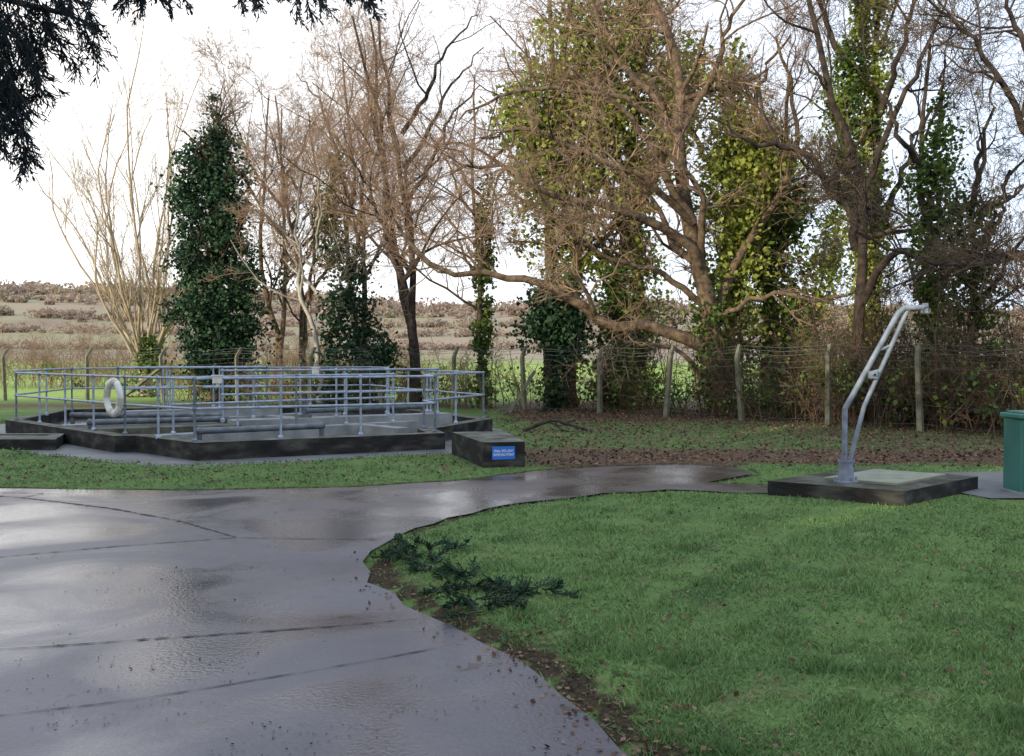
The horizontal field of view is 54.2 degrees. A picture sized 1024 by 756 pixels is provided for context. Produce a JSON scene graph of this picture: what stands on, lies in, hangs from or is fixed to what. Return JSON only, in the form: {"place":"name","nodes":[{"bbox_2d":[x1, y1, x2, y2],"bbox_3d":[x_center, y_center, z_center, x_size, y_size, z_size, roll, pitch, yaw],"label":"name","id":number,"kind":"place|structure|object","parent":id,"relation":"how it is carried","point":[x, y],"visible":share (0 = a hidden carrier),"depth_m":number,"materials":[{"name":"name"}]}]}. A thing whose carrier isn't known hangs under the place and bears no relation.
{"place":"outdoors","nodes":[
{"label":"outdoors","id":0,"kind":"place"},
{"bbox_2d":[0,424,503,465],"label":"apron pavement","id":1,"kind":"structure","parent":0,"point":[73,450],"depth_m":17.35,"materials":[{"name":"grey concrete"}]},
{"bbox_2d":[5,404,491,460],"bbox_3d":[-6.161,1.046,23.178,9.869,0.560,12.453,-1,1,-28],"label":"settling tank","id":2,"kind":"object","parent":1,"relation":"on","point":[405,431],"visible":0.73,"depth_m":19.60,"materials":[{"name":"concrete"}]},
{"bbox_2d":[116,365,268,409],"bbox_3d":[-7.800,0.229,24.362,3.604,1.060,0.939,-1,2,-30],"label":"guard railing","id":3,"kind":"object","parent":2,"relation":"on","point":[169,387],"visible":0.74,"depth_m":24.30,"materials":[{"name":"metal"}]},
{"bbox_2d":[188,385,201,407],"bbox_3d":[-7.600,0.447,24.017,0.340,0.600,0.340,0,1,0],"label":"valve pedestal","id":4,"kind":"object","parent":2,"relation":"on","point":[197,406],"visible":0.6,"depth_m":24.00,"materials":[{"name":"metal"}]},
{"bbox_2d":[14,366,389,419],"bbox_3d":[-8.334,0.281,26.894,9.965,1.160,3.785,-1,2,-38],"label":"guard railing","id":5,"kind":"object","parent":2,"relation":"on","point":[72,388],"visible":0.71,"depth_m":27.00,"materials":[{"name":"metal"}]},
{"bbox_2d":[69,405,422,439],"bbox_3d":[-5.206,0.996,20.686,8.049,0.575,5.847,0,1,-16],"label":"scum pipe","id":6,"kind":"object","parent":2,"relation":"on","point":[141,418],"visible":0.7,"depth_m":20.61,"materials":[{"name":"metal"}]},
{"bbox_2d":[14,370,485,441],"bbox_3d":[-4.626,0.415,21.921,9.721,1.120,8.821,-1,2,-38],"label":"guard railing","id":7,"kind":"object","parent":2,"relation":"on","point":[424,402],"visible":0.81,"depth_m":18.37,"materials":[{"name":"metal"}]},
{"bbox_2d":[103,377,123,417],"bbox_3d":[-7.280,0.359,18.293,0.740,0.740,0.114,1,2,45],"label":"lifebuoy","id":8,"kind":"object","parent":7,"relation":"hanging from","point":[109,385],"visible":1,"depth_m":18.19,"materials":[{"name":"white paint"}]},
{"bbox_2d":[211,375,222,386],"bbox_3d":[-5.000,0.049,16.986,0.170,0.200,0.130,0,1,0],"label":"junction box","id":9,"kind":"object","parent":7,"relation":"attached to","point":[217,379],"visible":1,"depth_m":16.93,"materials":[{"name":"white paint"}]},
{"bbox_2d":[171,372,395,433],"bbox_3d":[-4.476,0.468,20.296,5.058,1.110,0.178,-1,2,-42],"label":"guard railing","id":10,"kind":"object","parent":2,"relation":"on","point":[296,400],"visible":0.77,"depth_m":20.38,"materials":[{"name":"metal"}]},
{"bbox_2d":[297,389,311,417],"bbox_3d":[-4.450,0.546,21.468,0.340,0.600,0.340,0,1,0],"label":"valve pedestal","id":11,"kind":"object","parent":2,"relation":"on","point":[304,414],"visible":0.84,"depth_m":21.43,"materials":[{"name":"metal"}]},
{"bbox_2d":[220,367,439,421],"bbox_3d":[-3.800,0.321,21.663,4.985,1.080,0.097,-1,2,-31],"label":"guard railing","id":12,"kind":"object","parent":2,"relation":"on","point":[336,392],"visible":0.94,"depth_m":21.64,"materials":[{"name":"metal"}]},
{"bbox_2d":[311,367,319,373],"bbox_3d":[-4.200,-0.133,21.403,0.170,0.200,0.130,0,1,0],"label":"junction box","id":13,"kind":"object","parent":12,"relation":"attached to","point":[315,370],"visible":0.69,"depth_m":21.35,"materials":[{"name":"white paint"}]},
{"bbox_2d":[251,368,428,418],"bbox_3d":[-3.750,0.313,22.463,4.286,1.060,0.098,-1,2,-33],"label":"guard railing","id":14,"kind":"object","parent":2,"relation":"on","point":[386,411],"visible":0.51,"depth_m":22.44,"materials":[{"name":"metal"}]},
{"bbox_2d":[0,464,767,755],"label":"concrete road","id":15,"kind":"structure","parent":0,"point":[363,700],"depth_m":6.31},
{"bbox_2d":[1,492,441,714],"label":"road joints","id":16,"kind":"object","parent":15,"relation":"on","point":[195,635],"visible":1,"depth_m":6.36,"materials":[{"name":"black asphalt"}]},
{"bbox_2d":[14,491,592,755],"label":"road debris","id":17,"kind":"object","parent":15,"relation":"on","point":[249,674],"visible":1,"depth_m":5.10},
{"bbox_2d":[0,294,1023,755],"bbox_3d":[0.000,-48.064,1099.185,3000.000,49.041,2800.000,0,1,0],"label":"ground","id":18,"kind":"structure","parent":0,"point":[30,406],"depth_m":9.75,"materials":[{"name":"green plant"}]},
{"bbox_2d":[0,433,64,451],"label":"chamber wall","id":19,"kind":"structure","parent":18,"relation":"on","point":[35,441],"depth_m":18.53,"materials":[{"name":"concrete"}]},
{"bbox_2d":[23,1,286,397],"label":"willow tree","id":20,"kind":"object","parent":18,"relation":"on","point":[147,345],"visible":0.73,"depth_m":41.82,"materials":[{"name":"beige plant"}]},
{"bbox_2d":[0,0,386,190],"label":"cypress tree","id":21,"kind":"object","parent":18,"relation":"on","point":[14,103],"visible":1,"depth_m":7.06,"materials":[{"name":"green plant"}]},
{"bbox_2d":[149,69,303,401],"bbox_3d":[-10.769,-5.467,37.879,5.514,12.826,4.896,0,1,0],"label":"ivy clad tree","id":22,"kind":"object","parent":18,"relation":"on","point":[212,175],"visible":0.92,"depth_m":37.25,"materials":[{"name":"green plant"}]},
{"bbox_2d":[150,10,364,395],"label":"bare tree","id":23,"kind":"object","parent":18,"relation":"on","point":[279,335],"visible":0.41,"depth_m":41.62,"materials":[{"name":"brown plant"}]},
{"bbox_2d":[0,311,520,388],"bbox_3d":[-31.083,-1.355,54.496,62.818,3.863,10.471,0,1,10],"label":"hedge","id":24,"kind":"object","parent":18,"relation":"on","point":[53,365],"visible":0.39,"depth_m":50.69,"materials":[{"name":"brown plant"}]},
{"bbox_2d":[199,109,402,403],"bbox_3d":[-7.594,-4.094,35.171,6.794,10.110,5.608,1,2,40],"label":"birch tree","id":25,"kind":"object","parent":18,"relation":"on","point":[280,199],"visible":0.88,"depth_m":35.69,"materials":[{"name":"brown plant"}]},
{"bbox_2d":[195,49,421,397],"bbox_3d":[-8.402,-6.126,39.538,10.216,13.968,8.815,0,1,0],"label":"bare tree","id":26,"kind":"object","parent":18,"relation":"on","point":[303,330],"visible":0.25,"depth_m":39.66,"materials":[{"name":"brown plant"}]},
{"bbox_2d":[215,5,472,403],"bbox_3d":[-5.937,-6.816,37.561,8.543,15.559,7.750,1,2,34],"label":"bare tree","id":27,"kind":"object","parent":18,"relation":"on","point":[351,300],"visible":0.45,"depth_m":36.51,"materials":[{"name":"brown plant"}]},
{"bbox_2d":[146,335,573,407],"bbox_3d":[-6.066,-0.326,36.167,17.377,2.604,4.207,1,1,24],"label":"thicket","id":28,"kind":"object","parent":18,"relation":"on","point":[464,378],"visible":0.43,"depth_m":35.59,"materials":[{"name":"brown plant"}]},
{"bbox_2d":[243,0,525,402],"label":"bare tree","id":29,"kind":"object","parent":18,"relation":"on","point":[381,357],"visible":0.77,"depth_m":32.91,"materials":[{"name":"brown plant"}]},
{"bbox_2d":[370,530,582,618],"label":"cut conifer branches","id":30,"kind":"object","parent":18,"relation":"on","point":[521,589],"visible":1,"depth_m":7.33,"materials":[{"name":"green plant"}]},
{"bbox_2d":[343,7,631,408],"bbox_3d":[-0.560,-5.629,33.288,10.157,13.353,5.844,0,1,-15],"label":"bare tree","id":31,"kind":"object","parent":18,"relation":"on","point":[481,343],"visible":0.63,"depth_m":32.79,"materials":[{"name":"brown plant"}]},
{"bbox_2d":[452,431,524,467],"bbox_3d":[-0.356,1.201,16.466,0.951,0.480,2.181,0,1,-12],"label":"sampling chamber","id":32,"kind":"object","parent":18,"relation":"on","point":[475,448],"visible":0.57,"depth_m":15.74,"materials":[{"name":"grey concrete"}]},
{"bbox_2d":[492,446,514,459],"bbox_3d":[-0.130,1.151,15.389,0.360,0.200,0.016,0,1,-13],"label":"sampling point sign","id":33,"kind":"object","parent":32,"relation":"attached to","point":[503,452],"visible":1,"depth_m":15.38,"materials":[{"name":"blue plastic"}]},
{"bbox_2d":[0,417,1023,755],"bbox_3d":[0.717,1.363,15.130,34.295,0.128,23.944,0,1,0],"label":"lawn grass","id":34,"kind":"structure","parent":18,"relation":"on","point":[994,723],"depth_m":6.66,"materials":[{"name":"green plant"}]},
{"bbox_2d":[0,279,1023,350],"bbox_3d":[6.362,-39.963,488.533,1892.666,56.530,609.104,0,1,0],"label":"distant woods","id":35,"kind":"object","parent":18,"relation":"on","point":[13,292],"visible":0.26,"depth_m":358.54,"materials":[{"name":"brown plant"}]},
{"bbox_2d":[0,342,1023,431],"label":"wire fence","id":36,"kind":"object","parent":18,"relation":"on","point":[919,423],"visible":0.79,"depth_m":29.55,"materials":[{"name":"grey metal"}]},
{"bbox_2d":[0,409,1023,755],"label":"fallen leaves","id":37,"kind":"object","parent":18,"relation":"on","point":[696,455],"depth_m":17.21,"materials":[{"name":"brown plant"}]},
{"bbox_2d":[416,0,739,411],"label":"ivy clad tree","id":38,"kind":"object","parent":18,"relation":"on","point":[556,332],"visible":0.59,"depth_m":32.16,"materials":[{"name":"green plant"}]},
{"bbox_2d":[465,0,718,411],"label":"ivy clad tree","id":39,"kind":"object","parent":18,"relation":"on","point":[619,294],"visible":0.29,"depth_m":33.03,"materials":[{"name":"green plant"}]},
{"bbox_2d":[301,0,947,420],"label":"oak tree","id":40,"kind":"object","parent":18,"relation":"on","point":[693,252],"visible":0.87,"depth_m":28.39,"materials":[{"name":"brown plant"}]},
{"bbox_2d":[469,337,810,420],"bbox_3d":[3.438,-0.058,30.199,11.718,2.340,3.947,1,2,39],"label":"thicket","id":41,"kind":"object","parent":18,"relation":"on","point":[711,403],"visible":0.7,"depth_m":29.46,"materials":[{"name":"brown plant"}]},
{"bbox_2d":[589,12,882,412],"bbox_3d":[6.670,-5.456,32.393,9.033,13.082,7.609,-1,2,-37],"label":"ivy clad tree","id":42,"kind":"object","parent":18,"relation":"on","point":[722,167],"visible":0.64,"depth_m":29.83,"materials":[{"name":"green plant"}]},
{"bbox_2d":[662,4,855,412],"bbox_3d":[8.327,-5.442,32.027,6.595,13.042,9.669,0,1,0],"label":"ivy clad tree","id":43,"kind":"object","parent":18,"relation":"on","point":[790,229],"visible":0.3,"depth_m":30.87,"materials":[{"name":"green plant"}]},
{"bbox_2d":[522,199,1023,428],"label":"thicket","id":44,"kind":"object","parent":18,"relation":"on","point":[673,399],"visible":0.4,"depth_m":28.24,"materials":[{"name":"brown plant"}]},
{"bbox_2d":[624,0,1023,420],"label":"bare tree","id":45,"kind":"object","parent":18,"relation":"on","point":[826,85],"visible":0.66,"depth_m":24.88,"materials":[{"name":"brown plant"}]},
{"bbox_2d":[699,236,1023,432],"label":"thicket","id":46,"kind":"object","parent":18,"relation":"on","point":[976,384],"visible":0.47,"depth_m":23.95,"materials":[{"name":"brown plant"}]},
{"bbox_2d":[768,468,977,506],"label":"manhole plinth","id":47,"kind":"structure","parent":18,"relation":"on","point":[817,486],"depth_m":11.98,"materials":[{"name":"grey concrete"}]},
{"bbox_2d":[833,303,930,482],"bbox_3d":[4.504,0.184,12.207,1.141,2.190,0.300,0,1,0],"label":"davit hoist","id":48,"kind":"object","parent":47,"relation":"on","point":[846,473],"visible":1,"depth_m":12.19,"materials":[{"name":"metal"}]},
{"bbox_2d":[823,469,945,485],"bbox_3d":[4.720,1.249,12.652,1.457,0.030,0.909,-1,2,-43],"label":"manhole cover","id":49,"kind":"object","parent":47,"relation":"on","point":[886,477],"visible":0.92,"depth_m":12.56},
{"bbox_2d":[727,282,1023,437],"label":"thicket","id":50,"kind":"object","parent":18,"relation":"on","point":[901,394],"visible":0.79,"depth_m":23.56,"materials":[{"name":"brown plant"}]},
{"bbox_2d":[727,0,1023,419],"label":"ivy clad tree","id":51,"kind":"object","parent":18,"relation":"on","point":[877,107],"visible":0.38,"depth_m":27.16,"materials":[{"name":"brown plant"}]},
{"bbox_2d":[770,0,1023,324],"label":"bare tree","id":52,"kind":"object","parent":18,"relation":"on","point":[1018,115],"visible":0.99,"depth_m":21.72,"materials":[{"name":"brown plant"}]},
{"bbox_2d":[823,0,1023,426],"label":"ivy clad tree","id":53,"kind":"object","parent":18,"relation":"on","point":[923,166],"visible":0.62,"depth_m":23.96,"materials":[{"name":"green plant"}]},
{"bbox_2d":[845,54,1023,424],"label":"ivy clad tree","id":54,"kind":"object","parent":18,"relation":"on","point":[971,213],"visible":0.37,"depth_m":25.17,"materials":[{"name":"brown plant"}]},
{"bbox_2d":[926,471,1023,497],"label":"paving slab","id":55,"kind":"structure","parent":18,"relation":"on","point":[990,484],"depth_m":13.10,"materials":[{"name":"grey concrete"}]},
{"bbox_2d":[1000,410,1023,493],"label":"electrical kiosk","id":56,"kind":"object","parent":55,"relation":"on","point":[1013,465],"visible":0.94,"depth_m":12.47,"materials":[{"name":"green paint"}]},
{"bbox_2d":[0,0,1023,311],"label":"sky","id":57,"kind":"structure","parent":0,"point":[33,246],"materials":[{"name":"white"}]}
]}

